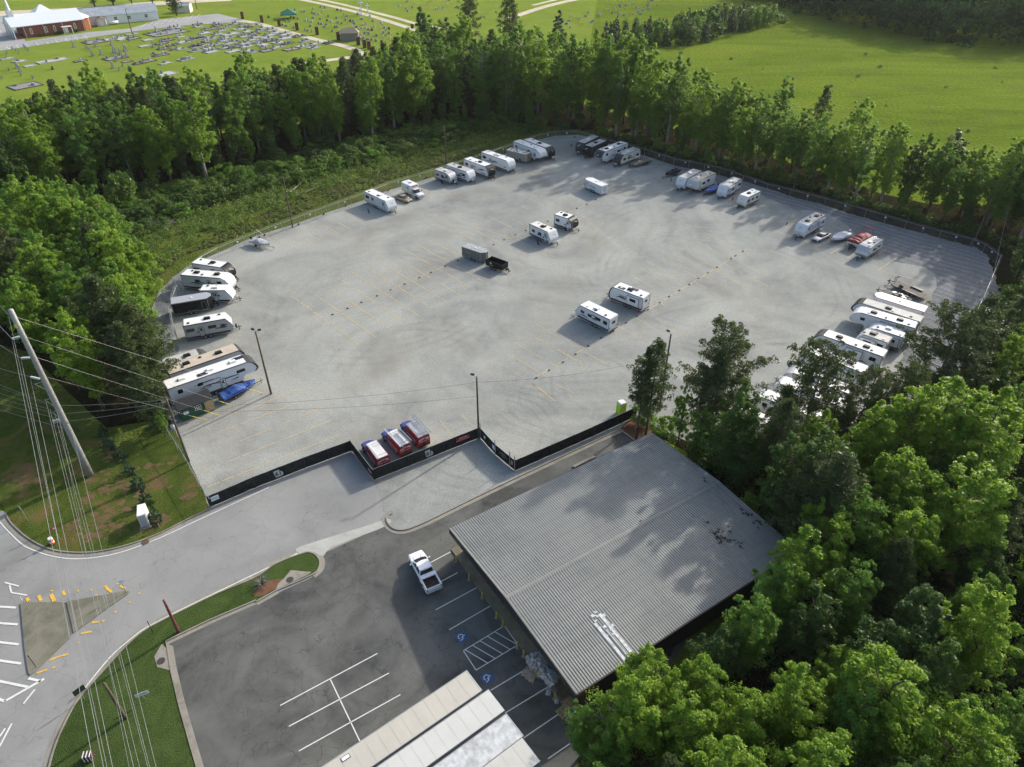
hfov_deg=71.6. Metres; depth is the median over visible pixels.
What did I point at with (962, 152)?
dark leafy tree
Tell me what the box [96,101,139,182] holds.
poplar tree
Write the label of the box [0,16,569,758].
white road marking
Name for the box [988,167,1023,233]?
broadleaf tree
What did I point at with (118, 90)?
dark leafy tree
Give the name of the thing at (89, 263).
broadleaf tree
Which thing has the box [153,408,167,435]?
broadleaf tree
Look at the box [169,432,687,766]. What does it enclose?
parking lot
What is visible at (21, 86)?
grave plot
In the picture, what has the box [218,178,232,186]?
shrub
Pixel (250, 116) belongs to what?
poplar tree
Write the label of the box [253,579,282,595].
bare clay
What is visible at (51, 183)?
broadleaf tree
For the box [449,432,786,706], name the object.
metal building
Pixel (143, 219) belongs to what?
shrub
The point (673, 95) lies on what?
poplar tree
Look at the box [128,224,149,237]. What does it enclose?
shrub
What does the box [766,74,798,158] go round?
poplar tree
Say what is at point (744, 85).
broadleaf tree
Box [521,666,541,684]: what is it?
cardboard
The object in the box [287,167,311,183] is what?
shrub
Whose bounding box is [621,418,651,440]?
red clay patch
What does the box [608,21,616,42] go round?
cedar tree
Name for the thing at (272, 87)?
pine tree
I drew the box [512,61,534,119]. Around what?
broadleaf tree
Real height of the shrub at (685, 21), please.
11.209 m
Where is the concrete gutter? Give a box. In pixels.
[296,519,390,555]
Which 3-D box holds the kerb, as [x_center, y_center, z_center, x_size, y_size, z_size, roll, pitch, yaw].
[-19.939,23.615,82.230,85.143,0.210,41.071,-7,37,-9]
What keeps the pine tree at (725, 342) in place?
on the forest floor at (758, 680)
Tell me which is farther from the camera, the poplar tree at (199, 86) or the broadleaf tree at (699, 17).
the broadleaf tree at (699, 17)
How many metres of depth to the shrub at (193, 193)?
173.60 m
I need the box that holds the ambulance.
[401,180,424,198]
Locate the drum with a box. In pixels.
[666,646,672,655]
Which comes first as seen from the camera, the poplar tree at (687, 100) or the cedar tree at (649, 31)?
the poplar tree at (687, 100)
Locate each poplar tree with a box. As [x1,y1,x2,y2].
[0,97,45,187]
[0,108,41,191]
[8,99,63,177]
[18,121,64,182]
[70,80,106,168]
[76,61,115,123]
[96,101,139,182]
[138,66,174,165]
[145,69,172,133]
[173,86,217,180]
[176,65,202,125]
[185,70,219,155]
[228,49,259,77]
[230,66,266,154]
[253,67,280,148]
[285,64,314,143]
[300,52,328,136]
[321,65,345,142]
[353,56,383,133]
[377,47,404,127]
[385,53,407,123]
[394,27,415,82]
[408,37,432,99]
[417,45,437,120]
[430,38,453,113]
[446,11,473,57]
[447,37,472,103]
[457,20,473,44]
[464,34,497,108]
[492,32,518,116]
[508,20,531,114]
[521,25,553,116]
[530,26,543,64]
[542,29,564,107]
[561,41,584,116]
[564,47,586,121]
[579,37,591,109]
[587,34,623,126]
[603,56,632,136]
[609,79,627,132]
[625,72,649,138]
[625,81,637,135]
[641,71,657,131]
[653,56,669,87]
[659,50,692,146]
[677,75,688,133]
[678,85,695,131]
[684,65,717,153]
[699,103,723,157]
[700,80,719,146]
[713,76,747,159]
[749,98,777,169]
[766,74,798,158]
[809,112,828,154]
[824,127,849,191]
[840,107,871,181]
[843,97,875,160]
[848,121,886,199]
[877,119,910,205]
[877,124,913,196]
[980,136,1023,225]
[1016,182,1023,241]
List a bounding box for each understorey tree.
[72,179,84,203]
[79,165,101,194]
[103,168,119,194]
[127,169,136,189]
[141,150,159,187]
[172,149,186,173]
[192,151,205,176]
[209,147,225,170]
[224,135,237,165]
[244,134,255,163]
[259,126,276,153]
[262,131,277,160]
[288,119,302,151]
[322,114,336,144]
[374,111,384,133]
[376,105,385,127]
[394,100,404,128]
[419,95,432,125]
[437,101,446,118]
[490,97,498,114]
[573,104,585,130]
[674,121,683,144]
[746,143,756,163]
[803,151,820,179]
[835,153,850,187]
[835,163,852,194]
[868,170,880,196]
[897,180,915,211]
[962,199,981,226]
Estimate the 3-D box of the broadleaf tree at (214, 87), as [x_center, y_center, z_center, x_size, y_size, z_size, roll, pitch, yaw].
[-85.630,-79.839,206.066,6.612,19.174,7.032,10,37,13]
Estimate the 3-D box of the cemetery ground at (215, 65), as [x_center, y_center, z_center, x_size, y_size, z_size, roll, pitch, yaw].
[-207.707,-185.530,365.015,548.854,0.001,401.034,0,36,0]
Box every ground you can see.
[0,0,596,132]
[0,0,1023,766]
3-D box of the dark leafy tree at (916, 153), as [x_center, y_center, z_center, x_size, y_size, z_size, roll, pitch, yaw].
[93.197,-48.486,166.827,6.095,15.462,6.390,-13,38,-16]
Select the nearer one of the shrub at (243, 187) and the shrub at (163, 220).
the shrub at (163, 220)
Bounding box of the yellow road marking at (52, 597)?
[25,583,141,673]
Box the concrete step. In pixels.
[572,455,595,467]
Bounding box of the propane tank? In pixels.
[109,20,118,24]
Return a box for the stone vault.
[339,28,358,40]
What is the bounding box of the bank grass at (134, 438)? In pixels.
[0,121,594,454]
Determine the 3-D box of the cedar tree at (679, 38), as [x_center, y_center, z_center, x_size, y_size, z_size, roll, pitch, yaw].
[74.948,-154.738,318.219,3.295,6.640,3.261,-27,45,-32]
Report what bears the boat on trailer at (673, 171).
on the gravel lot at (489, 325)
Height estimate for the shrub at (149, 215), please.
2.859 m
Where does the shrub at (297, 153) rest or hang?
on the bank grass at (134, 438)
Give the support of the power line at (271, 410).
attached to the utility pole at (173, 427)
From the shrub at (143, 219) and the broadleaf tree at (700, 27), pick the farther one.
the broadleaf tree at (700, 27)
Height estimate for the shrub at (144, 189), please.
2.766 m
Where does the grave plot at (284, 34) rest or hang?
on the cemetery ground at (215, 65)
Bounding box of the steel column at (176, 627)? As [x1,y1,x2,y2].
[162,599,179,632]
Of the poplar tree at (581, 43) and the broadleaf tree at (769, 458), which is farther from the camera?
the poplar tree at (581, 43)
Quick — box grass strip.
[50,553,318,766]
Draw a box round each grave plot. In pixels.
[0,57,14,59]
[6,81,43,90]
[11,59,27,62]
[23,64,37,67]
[35,57,69,63]
[73,59,87,62]
[81,39,108,44]
[102,55,128,60]
[111,36,128,40]
[124,36,141,39]
[139,58,157,62]
[143,28,190,36]
[152,53,169,56]
[157,70,178,76]
[175,40,190,43]
[201,27,219,30]
[202,49,219,53]
[220,32,240,35]
[224,49,240,52]
[255,43,270,45]
[257,48,274,52]
[276,35,297,39]
[277,32,292,35]
[282,47,300,51]
[295,44,309,47]
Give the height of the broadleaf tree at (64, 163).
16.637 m
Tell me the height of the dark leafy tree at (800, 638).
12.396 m
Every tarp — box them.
[525,651,548,669]
[536,666,558,687]
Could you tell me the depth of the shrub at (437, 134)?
209.51 m
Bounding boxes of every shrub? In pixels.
[102,170,137,207]
[105,196,125,207]
[114,208,129,215]
[117,200,133,213]
[123,205,150,221]
[128,203,146,216]
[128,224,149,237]
[132,191,141,199]
[133,199,150,205]
[136,217,151,229]
[137,177,160,190]
[140,186,154,196]
[142,211,157,220]
[143,190,158,199]
[143,220,156,232]
[146,194,165,209]
[146,203,157,212]
[157,216,169,224]
[158,197,174,205]
[158,209,179,219]
[159,200,183,215]
[166,179,179,188]
[167,202,193,218]
[170,192,185,202]
[172,179,206,193]
[172,180,193,193]
[176,200,196,212]
[177,192,199,201]
[181,189,197,195]
[189,194,206,207]
[194,176,202,182]
[199,176,215,186]
[201,192,221,205]
[202,185,217,194]
[208,164,232,178]
[209,181,223,189]
[214,184,232,199]
[216,172,225,181]
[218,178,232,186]
[222,165,238,176]
[223,162,234,171]
[223,166,255,181]
[227,184,242,193]
[229,165,257,174]
[231,183,251,196]
[232,175,247,185]
[237,158,252,165]
[248,182,260,191]
[250,572,270,590]
[253,169,262,175]
[255,152,266,161]
[255,160,266,169]
[255,174,266,184]
[256,160,278,171]
[256,174,281,188]
[261,170,274,177]
[267,160,299,174]
[274,148,286,157]
[275,156,287,161]
[278,169,289,176]
[280,173,293,183]
[286,160,304,171]
[287,155,308,167]
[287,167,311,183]
[291,152,305,156]
[300,145,312,155]
[303,142,317,152]
[305,158,328,169]
[306,169,319,178]
[309,148,323,159]
[309,162,328,175]
[310,154,323,161]
[313,136,335,148]
[319,155,332,163]
[320,149,335,156]
[323,154,346,168]
[326,163,336,172]
[338,144,354,153]
[339,136,357,144]
[340,148,365,160]
[345,156,360,166]
[352,137,374,150]
[359,146,379,157]
[362,149,385,162]
[363,126,378,134]
[363,135,378,145]
[364,143,389,156]
[375,139,387,144]
[385,142,395,150]
[391,148,404,154]
[392,139,417,150]
[402,131,416,137]
[408,137,426,147]
[423,130,434,138]
[430,138,441,145]
[433,129,450,143]
[439,124,459,136]
[447,132,458,141]
[451,123,467,132]
[538,124,546,130]
[555,704,569,718]
[556,688,571,699]
[559,123,570,133]
[562,696,576,708]
[595,125,606,134]
[623,134,630,140]
[629,403,659,427]
[646,19,672,43]
[648,415,677,443]
[650,137,663,149]
[667,145,674,152]
[674,17,692,41]
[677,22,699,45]
[684,420,741,471]
[685,9,708,29]
[698,150,714,162]
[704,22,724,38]
[705,5,722,21]
[706,10,727,28]
[708,2,733,20]
[721,160,730,166]
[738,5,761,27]
[739,483,775,524]
[759,3,783,24]
[777,14,787,22]
[857,194,872,205]
[877,203,889,209]
[908,204,923,218]
[959,371,977,391]
[994,285,1021,307]
[995,300,1017,320]
[999,284,1023,300]
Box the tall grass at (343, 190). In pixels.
[150,142,508,277]
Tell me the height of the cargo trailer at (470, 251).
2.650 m
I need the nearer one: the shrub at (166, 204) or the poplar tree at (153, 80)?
the shrub at (166, 204)
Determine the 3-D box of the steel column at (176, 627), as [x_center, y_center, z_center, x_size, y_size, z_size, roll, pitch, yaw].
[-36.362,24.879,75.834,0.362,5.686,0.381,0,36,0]
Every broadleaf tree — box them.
[0,101,34,155]
[0,174,46,231]
[0,174,57,248]
[0,181,26,222]
[0,199,22,239]
[0,204,18,248]
[0,254,11,301]
[0,268,48,325]
[0,274,26,327]
[0,275,61,366]
[4,219,31,264]
[5,209,42,256]
[11,239,75,316]
[23,171,50,226]
[24,228,55,285]
[29,91,69,178]
[31,230,75,270]
[32,202,77,263]
[33,254,72,312]
[35,121,72,184]
[38,184,78,255]
[39,306,106,410]
[40,176,70,222]
[45,261,93,312]
[51,108,91,170]
[52,175,65,207]
[54,251,88,287]
[58,178,83,203]
[58,280,96,335]
[60,97,113,185]
[61,233,86,270]
[62,307,105,391]
[63,198,117,249]
[64,127,99,187]
[70,203,108,257]
[74,251,110,283]
[79,184,110,224]
[82,220,146,289]
[85,195,126,229]
[91,258,135,319]
[95,203,139,248]
[97,273,157,331]
[107,253,154,306]
[110,225,140,259]
[112,100,145,178]
[112,286,162,355]
[115,238,167,308]
[125,103,166,180]
[142,108,178,180]
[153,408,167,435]
[155,92,190,170]
[193,80,218,130]
[197,106,220,164]
[200,73,223,140]
[214,86,239,155]
[220,91,250,162]
[226,72,259,149]
[246,66,273,132]
[261,67,278,92]
[271,61,297,132]
[271,88,297,149]
[293,66,330,143]
[319,84,333,121]
[351,68,374,119]
[367,49,388,120]
[373,69,389,126]
[385,41,434,122]
[414,28,423,46]
[420,19,446,54]
[430,41,449,108]
[436,42,461,90]
[444,64,464,112]
[486,28,517,109]
[507,36,526,95]
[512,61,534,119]
[543,54,562,116]
[551,33,590,122]
[564,698,606,758]
[578,28,616,126]
[581,716,630,766]
[585,663,663,759]
[592,760,604,766]
[602,30,645,122]
[615,642,681,726]
[623,32,654,129]
[628,42,670,138]
[634,21,640,36]
[636,24,644,43]
[638,680,722,766]
[640,93,661,137]
[648,92,668,142]
[669,28,674,44]
[671,382,694,445]
[672,20,680,42]
[674,98,703,145]
[674,652,745,742]
[680,734,767,766]
[684,407,713,461]
[694,13,701,33]
[698,22,702,34]
[704,679,788,753]
[711,99,740,162]
[721,592,782,676]
[723,5,728,20]
[726,107,763,167]
[733,82,756,132]
[745,110,762,161]
[749,88,771,135]
[749,554,800,629]
[752,524,841,611]
[754,660,829,749]
[756,9,762,29]
[758,725,855,766]
[762,6,769,25]
[762,109,786,163]
[762,421,793,475]
[764,112,783,167]
[773,113,801,169]
[773,453,798,476]
[781,107,816,173]
[788,496,829,563]
[790,126,812,176]
[794,408,841,464]
[802,112,835,186]
[807,512,868,605]
[808,644,860,716]
[819,558,884,645]
[821,641,951,766]
[821,681,892,766]
[822,121,853,157]
[828,483,890,591]
[840,399,897,478]
[843,474,865,518]
[846,143,868,191]
[859,444,945,559]
[864,384,947,496]
[865,506,946,601]
[873,129,891,175]
[895,375,1004,482]
[895,693,1020,766]
[906,131,939,202]
[907,451,1017,577]
[919,137,957,215]
[932,385,1023,504]
[939,162,969,222]
[939,580,1023,690]
[943,568,1000,636]
[944,165,967,212]
[957,467,1014,525]
[958,144,990,213]
[959,164,993,221]
[971,146,998,205]
[972,682,1023,758]
[980,427,1017,478]
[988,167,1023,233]
[989,330,1023,385]
[990,380,1023,430]
[993,399,1023,453]
[1008,627,1023,681]
[1010,323,1023,368]
[1014,555,1023,610]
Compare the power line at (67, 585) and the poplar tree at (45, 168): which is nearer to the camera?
the power line at (67, 585)
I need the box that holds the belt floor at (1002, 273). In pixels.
[595,125,1023,294]
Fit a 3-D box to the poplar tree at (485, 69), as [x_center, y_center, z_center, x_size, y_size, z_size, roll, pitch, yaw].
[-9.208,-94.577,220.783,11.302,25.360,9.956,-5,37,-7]
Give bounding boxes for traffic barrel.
[47,537,55,545]
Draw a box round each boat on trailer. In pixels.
[217,378,262,400]
[249,236,274,247]
[662,168,680,178]
[703,183,718,196]
[829,230,852,242]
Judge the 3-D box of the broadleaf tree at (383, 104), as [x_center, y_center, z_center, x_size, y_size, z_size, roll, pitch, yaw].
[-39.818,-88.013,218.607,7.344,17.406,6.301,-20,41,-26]
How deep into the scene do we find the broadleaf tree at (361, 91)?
210.70 m
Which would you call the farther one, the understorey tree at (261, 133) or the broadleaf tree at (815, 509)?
the understorey tree at (261, 133)
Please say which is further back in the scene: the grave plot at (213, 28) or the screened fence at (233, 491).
the grave plot at (213, 28)
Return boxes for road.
[0,14,242,50]
[0,451,390,766]
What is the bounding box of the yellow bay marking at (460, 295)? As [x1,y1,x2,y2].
[199,190,931,486]
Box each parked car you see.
[394,194,411,202]
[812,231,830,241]
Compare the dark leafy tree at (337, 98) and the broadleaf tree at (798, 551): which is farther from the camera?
the dark leafy tree at (337, 98)
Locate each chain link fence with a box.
[164,421,210,497]
[169,246,215,348]
[217,130,577,254]
[578,131,1002,255]
[978,255,1002,307]
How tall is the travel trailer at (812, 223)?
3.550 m
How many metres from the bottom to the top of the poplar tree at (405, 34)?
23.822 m
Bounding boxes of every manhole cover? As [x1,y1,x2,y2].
[157,657,164,664]
[286,577,293,582]
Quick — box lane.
[240,0,575,62]
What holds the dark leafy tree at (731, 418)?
on the forest floor at (758, 680)
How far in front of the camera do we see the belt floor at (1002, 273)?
169.78 m
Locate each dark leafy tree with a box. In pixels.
[0,138,31,194]
[52,95,67,115]
[59,75,86,109]
[86,104,126,171]
[96,88,143,168]
[111,82,131,105]
[125,66,146,99]
[164,0,183,15]
[166,86,205,155]
[199,69,223,135]
[229,65,260,139]
[325,80,342,114]
[332,71,348,123]
[342,70,357,127]
[404,59,422,110]
[410,6,431,40]
[421,34,433,99]
[437,17,456,42]
[462,43,487,105]
[547,58,563,110]
[654,31,659,43]
[655,73,668,134]
[660,87,680,140]
[676,10,684,24]
[685,622,749,688]
[699,107,717,149]
[703,377,766,480]
[712,90,731,147]
[714,14,720,31]
[718,407,770,496]
[732,17,737,33]
[755,431,815,531]
[767,580,844,676]
[782,424,859,531]
[821,125,846,184]
[835,615,914,681]
[872,755,930,766]
[876,583,959,679]
[895,144,928,206]
[897,636,973,730]
[919,449,957,525]
[920,128,971,206]
[949,542,1012,619]
[976,360,1020,415]
[985,142,1018,203]
[989,143,1023,219]
[1000,163,1023,232]
[1006,477,1023,540]
[1010,235,1023,282]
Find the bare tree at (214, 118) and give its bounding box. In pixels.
[202,93,221,159]
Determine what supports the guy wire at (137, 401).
attached to the transmission pole at (82, 458)
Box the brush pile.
[134,215,175,227]
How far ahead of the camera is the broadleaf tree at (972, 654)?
64.48 m
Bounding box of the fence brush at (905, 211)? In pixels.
[596,126,1022,254]
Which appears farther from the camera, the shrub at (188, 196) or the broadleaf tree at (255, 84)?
the broadleaf tree at (255, 84)
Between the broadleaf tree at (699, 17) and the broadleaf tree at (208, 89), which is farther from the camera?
the broadleaf tree at (699, 17)
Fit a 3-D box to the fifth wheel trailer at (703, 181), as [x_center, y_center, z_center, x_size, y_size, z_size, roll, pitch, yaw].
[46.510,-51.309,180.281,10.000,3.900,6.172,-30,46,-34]
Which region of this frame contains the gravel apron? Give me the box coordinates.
[375,421,627,530]
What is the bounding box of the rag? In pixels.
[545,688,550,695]
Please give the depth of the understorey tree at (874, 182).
172.55 m
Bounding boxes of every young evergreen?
[98,423,109,437]
[99,431,115,452]
[111,445,127,463]
[121,459,135,477]
[129,472,145,491]
[138,488,153,505]
[148,505,162,526]
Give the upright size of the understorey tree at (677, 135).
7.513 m
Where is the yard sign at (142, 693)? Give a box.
[134,690,148,699]
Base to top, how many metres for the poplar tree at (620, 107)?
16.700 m
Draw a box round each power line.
[8,315,106,765]
[12,340,93,766]
[21,360,103,766]
[30,378,112,766]
[46,403,133,766]
[50,411,139,766]
[55,416,147,766]
[57,412,128,764]
[59,419,149,766]
[60,400,157,405]
[72,433,155,765]
[172,396,474,411]
[173,382,475,406]
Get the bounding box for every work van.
[361,439,390,467]
[381,428,411,457]
[400,415,431,448]
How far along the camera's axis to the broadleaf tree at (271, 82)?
206.60 m
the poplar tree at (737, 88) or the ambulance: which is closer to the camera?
the ambulance
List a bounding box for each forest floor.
[0,267,160,427]
[5,90,1023,242]
[579,290,1023,766]
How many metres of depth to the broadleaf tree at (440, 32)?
239.78 m
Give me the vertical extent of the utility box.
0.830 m
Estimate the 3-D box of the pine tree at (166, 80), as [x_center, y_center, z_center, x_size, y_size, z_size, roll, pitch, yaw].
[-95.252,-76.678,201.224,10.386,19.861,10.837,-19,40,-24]
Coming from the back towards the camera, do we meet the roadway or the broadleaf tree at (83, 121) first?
the roadway
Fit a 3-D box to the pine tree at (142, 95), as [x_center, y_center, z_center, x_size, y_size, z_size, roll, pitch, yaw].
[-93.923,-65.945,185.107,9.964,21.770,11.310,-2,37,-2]
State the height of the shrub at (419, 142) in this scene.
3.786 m
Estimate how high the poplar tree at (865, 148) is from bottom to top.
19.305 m
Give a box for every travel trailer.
[161,348,205,372]
[164,343,244,377]
[180,269,240,289]
[183,312,240,339]
[191,257,237,279]
[199,284,241,303]
[364,188,396,213]
[434,167,457,185]
[445,162,475,183]
[464,157,495,179]
[481,150,515,173]
[524,138,554,160]
[529,221,558,244]
[554,211,579,231]
[571,134,599,154]
[574,300,618,331]
[583,139,607,158]
[606,282,650,311]
[613,147,640,165]
[670,168,701,189]
[716,177,741,199]
[732,188,760,208]
[734,410,796,433]
[749,388,825,425]
[768,376,844,413]
[774,365,850,405]
[786,212,826,239]
[798,346,868,386]
[853,328,892,350]
[855,236,883,260]
[856,322,906,350]
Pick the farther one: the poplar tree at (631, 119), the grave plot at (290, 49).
the grave plot at (290, 49)
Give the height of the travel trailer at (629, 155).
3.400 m
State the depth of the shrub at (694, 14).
337.49 m
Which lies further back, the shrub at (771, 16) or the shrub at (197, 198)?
the shrub at (771, 16)
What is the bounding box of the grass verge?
[0,411,207,551]
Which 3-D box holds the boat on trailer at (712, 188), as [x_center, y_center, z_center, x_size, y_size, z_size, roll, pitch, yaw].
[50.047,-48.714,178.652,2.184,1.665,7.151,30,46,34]
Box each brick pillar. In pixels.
[314,26,318,34]
[336,31,339,39]
[356,36,359,44]
[362,39,366,47]
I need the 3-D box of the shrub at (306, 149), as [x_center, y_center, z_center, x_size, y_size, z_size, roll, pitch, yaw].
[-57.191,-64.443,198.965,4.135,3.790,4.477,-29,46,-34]
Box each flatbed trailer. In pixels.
[628,158,651,167]
[876,287,912,300]
[887,276,928,297]
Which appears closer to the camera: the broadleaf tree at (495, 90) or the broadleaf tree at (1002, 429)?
the broadleaf tree at (1002, 429)
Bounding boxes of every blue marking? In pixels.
[455,630,468,643]
[480,671,494,684]
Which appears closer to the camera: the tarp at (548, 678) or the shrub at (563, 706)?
the shrub at (563, 706)
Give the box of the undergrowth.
[104,121,562,280]
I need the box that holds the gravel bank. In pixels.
[149,254,213,410]
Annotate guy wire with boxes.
[17,317,261,392]
[27,337,232,405]
[39,358,216,414]
[48,377,205,419]
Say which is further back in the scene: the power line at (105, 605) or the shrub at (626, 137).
the shrub at (626, 137)
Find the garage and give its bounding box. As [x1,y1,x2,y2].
[176,2,192,12]
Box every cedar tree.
[551,10,567,45]
[601,21,608,37]
[605,22,613,38]
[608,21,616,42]
[611,16,620,39]
[618,21,627,41]
[630,19,637,36]
[640,21,647,42]
[645,19,652,42]
[660,24,671,45]
[676,30,681,45]
[699,20,710,42]
[719,8,725,26]
[725,14,733,32]
[735,6,741,22]
[737,12,745,32]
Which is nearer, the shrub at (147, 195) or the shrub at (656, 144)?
the shrub at (147, 195)
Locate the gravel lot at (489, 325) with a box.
[153,135,997,508]
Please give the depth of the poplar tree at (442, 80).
224.02 m
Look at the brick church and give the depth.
337.16 m
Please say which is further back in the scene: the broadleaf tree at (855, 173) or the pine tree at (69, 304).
the broadleaf tree at (855, 173)
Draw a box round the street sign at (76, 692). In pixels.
[72,685,85,698]
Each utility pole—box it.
[162,396,189,461]
[793,150,802,189]
[972,199,991,245]
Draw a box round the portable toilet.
[616,399,626,414]
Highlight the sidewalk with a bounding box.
[451,545,575,714]
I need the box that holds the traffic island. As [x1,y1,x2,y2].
[20,591,128,674]
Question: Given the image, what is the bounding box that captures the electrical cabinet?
[137,503,150,529]
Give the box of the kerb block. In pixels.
[368,478,380,483]
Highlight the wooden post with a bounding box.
[103,682,127,719]
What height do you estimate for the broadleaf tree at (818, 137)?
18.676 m
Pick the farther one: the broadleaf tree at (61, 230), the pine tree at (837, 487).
the broadleaf tree at (61, 230)
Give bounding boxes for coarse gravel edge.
[657,160,1000,413]
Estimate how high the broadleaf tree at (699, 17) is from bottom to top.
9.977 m
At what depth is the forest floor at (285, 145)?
199.77 m
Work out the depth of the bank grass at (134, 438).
157.77 m
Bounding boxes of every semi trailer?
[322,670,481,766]
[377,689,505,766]
[433,713,523,766]
[483,737,540,766]
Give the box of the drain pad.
[154,570,310,669]
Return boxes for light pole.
[251,328,271,393]
[279,175,292,226]
[441,125,446,163]
[470,373,479,438]
[659,329,671,404]
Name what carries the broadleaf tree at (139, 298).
on the forest floor at (81, 397)
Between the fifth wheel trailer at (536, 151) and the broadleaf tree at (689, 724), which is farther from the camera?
the fifth wheel trailer at (536, 151)
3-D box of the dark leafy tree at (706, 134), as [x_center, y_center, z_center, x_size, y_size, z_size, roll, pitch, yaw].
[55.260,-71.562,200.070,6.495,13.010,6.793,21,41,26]
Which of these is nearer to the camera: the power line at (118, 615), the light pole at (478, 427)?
the power line at (118, 615)
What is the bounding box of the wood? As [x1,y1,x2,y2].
[778,0,1023,47]
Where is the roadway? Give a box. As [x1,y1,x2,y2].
[0,0,231,15]
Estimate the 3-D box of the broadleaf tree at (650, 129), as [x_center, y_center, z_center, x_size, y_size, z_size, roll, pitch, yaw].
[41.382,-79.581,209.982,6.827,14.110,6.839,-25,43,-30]
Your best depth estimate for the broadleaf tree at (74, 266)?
123.17 m
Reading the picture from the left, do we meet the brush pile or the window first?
the brush pile
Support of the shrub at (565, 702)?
on the sidewalk
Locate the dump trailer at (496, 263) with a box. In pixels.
[485,256,509,272]
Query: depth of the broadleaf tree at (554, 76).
223.64 m
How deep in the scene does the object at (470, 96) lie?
224.57 m
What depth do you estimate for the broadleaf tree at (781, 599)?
70.23 m
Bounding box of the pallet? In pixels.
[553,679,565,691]
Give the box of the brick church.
[3,0,90,38]
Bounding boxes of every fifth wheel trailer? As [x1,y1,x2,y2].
[162,354,258,406]
[513,139,546,161]
[594,141,627,161]
[686,170,715,191]
[811,329,887,370]
[849,306,917,343]
[851,298,923,334]
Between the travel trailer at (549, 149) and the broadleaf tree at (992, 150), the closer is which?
the broadleaf tree at (992, 150)
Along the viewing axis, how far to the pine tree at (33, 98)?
189.75 m
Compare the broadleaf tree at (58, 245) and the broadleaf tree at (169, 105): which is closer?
the broadleaf tree at (58, 245)
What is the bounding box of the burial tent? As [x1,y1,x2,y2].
[280,9,296,17]
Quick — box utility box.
[80,750,94,762]
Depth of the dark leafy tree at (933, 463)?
82.95 m
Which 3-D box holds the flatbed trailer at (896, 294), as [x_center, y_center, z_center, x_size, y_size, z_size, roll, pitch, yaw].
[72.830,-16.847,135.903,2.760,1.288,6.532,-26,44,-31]
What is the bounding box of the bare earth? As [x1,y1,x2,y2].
[1,444,199,544]
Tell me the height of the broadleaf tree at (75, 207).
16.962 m
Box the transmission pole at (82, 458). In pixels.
[8,308,93,476]
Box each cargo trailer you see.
[171,292,219,314]
[462,243,487,261]
[506,148,531,161]
[584,177,607,193]
[873,292,927,315]
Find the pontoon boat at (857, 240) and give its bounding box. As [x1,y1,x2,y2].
[847,226,874,249]
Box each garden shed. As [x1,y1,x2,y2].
[96,16,107,25]
[172,389,214,421]
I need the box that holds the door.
[621,405,625,412]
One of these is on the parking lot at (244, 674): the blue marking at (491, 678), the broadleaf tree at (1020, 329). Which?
the blue marking at (491, 678)
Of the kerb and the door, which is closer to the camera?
the kerb
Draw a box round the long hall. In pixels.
[77,3,158,25]
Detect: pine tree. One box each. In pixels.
[0,225,35,287]
[23,99,58,173]
[29,92,45,111]
[38,93,68,166]
[45,79,66,110]
[52,295,104,368]
[57,102,75,162]
[66,96,95,153]
[71,222,109,279]
[72,272,133,374]
[89,320,160,408]
[96,82,108,104]
[101,300,180,393]
[112,83,131,103]
[117,92,144,159]
[119,364,175,431]
[127,86,170,171]
[128,88,140,120]
[161,76,184,147]
[166,76,191,150]
[217,70,232,114]
[219,84,240,135]
[247,69,264,144]
[257,74,288,141]
[268,64,283,109]
[273,78,296,122]
[288,57,301,116]
[292,57,318,78]
[315,56,334,117]
[327,59,359,136]
[336,56,355,109]
[347,48,364,74]
[347,53,372,110]
[366,46,382,64]
[377,42,387,64]
[382,36,402,64]
[390,52,402,99]
[397,47,408,114]
[428,38,442,100]
[445,32,454,54]
[454,0,484,36]
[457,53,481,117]
[483,29,497,46]
[495,0,522,39]
[524,42,542,99]
[529,64,547,108]
[626,345,660,439]
[628,337,677,434]
[654,751,683,766]
[675,314,778,425]
[683,346,738,426]
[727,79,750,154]
[754,397,810,500]
[758,383,801,462]
[764,336,863,435]
[764,449,882,573]
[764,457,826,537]
[811,85,833,129]
[813,403,856,447]
[832,362,898,446]
[850,536,917,625]
[863,450,903,523]
[869,353,939,414]
[895,299,1003,405]
[941,291,1015,375]
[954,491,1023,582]
[973,307,1019,377]
[996,296,1023,347]
[1008,453,1023,494]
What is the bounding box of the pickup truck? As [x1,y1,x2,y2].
[408,550,442,593]
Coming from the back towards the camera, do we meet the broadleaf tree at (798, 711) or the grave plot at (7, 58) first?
the grave plot at (7, 58)
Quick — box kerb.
[1,429,634,766]
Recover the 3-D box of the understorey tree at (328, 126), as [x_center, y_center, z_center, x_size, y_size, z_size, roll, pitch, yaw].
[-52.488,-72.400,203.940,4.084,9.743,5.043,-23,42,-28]
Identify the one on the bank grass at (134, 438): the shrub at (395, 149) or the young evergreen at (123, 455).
the shrub at (395, 149)
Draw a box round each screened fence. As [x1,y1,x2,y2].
[206,440,351,506]
[348,439,373,478]
[372,429,477,479]
[479,423,514,471]
[515,409,636,469]
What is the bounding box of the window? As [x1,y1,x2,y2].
[194,404,201,410]
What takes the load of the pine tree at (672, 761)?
on the forest floor at (758, 680)
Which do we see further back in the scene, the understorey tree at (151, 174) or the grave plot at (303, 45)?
the grave plot at (303, 45)
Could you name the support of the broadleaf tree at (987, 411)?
on the forest floor at (758, 680)

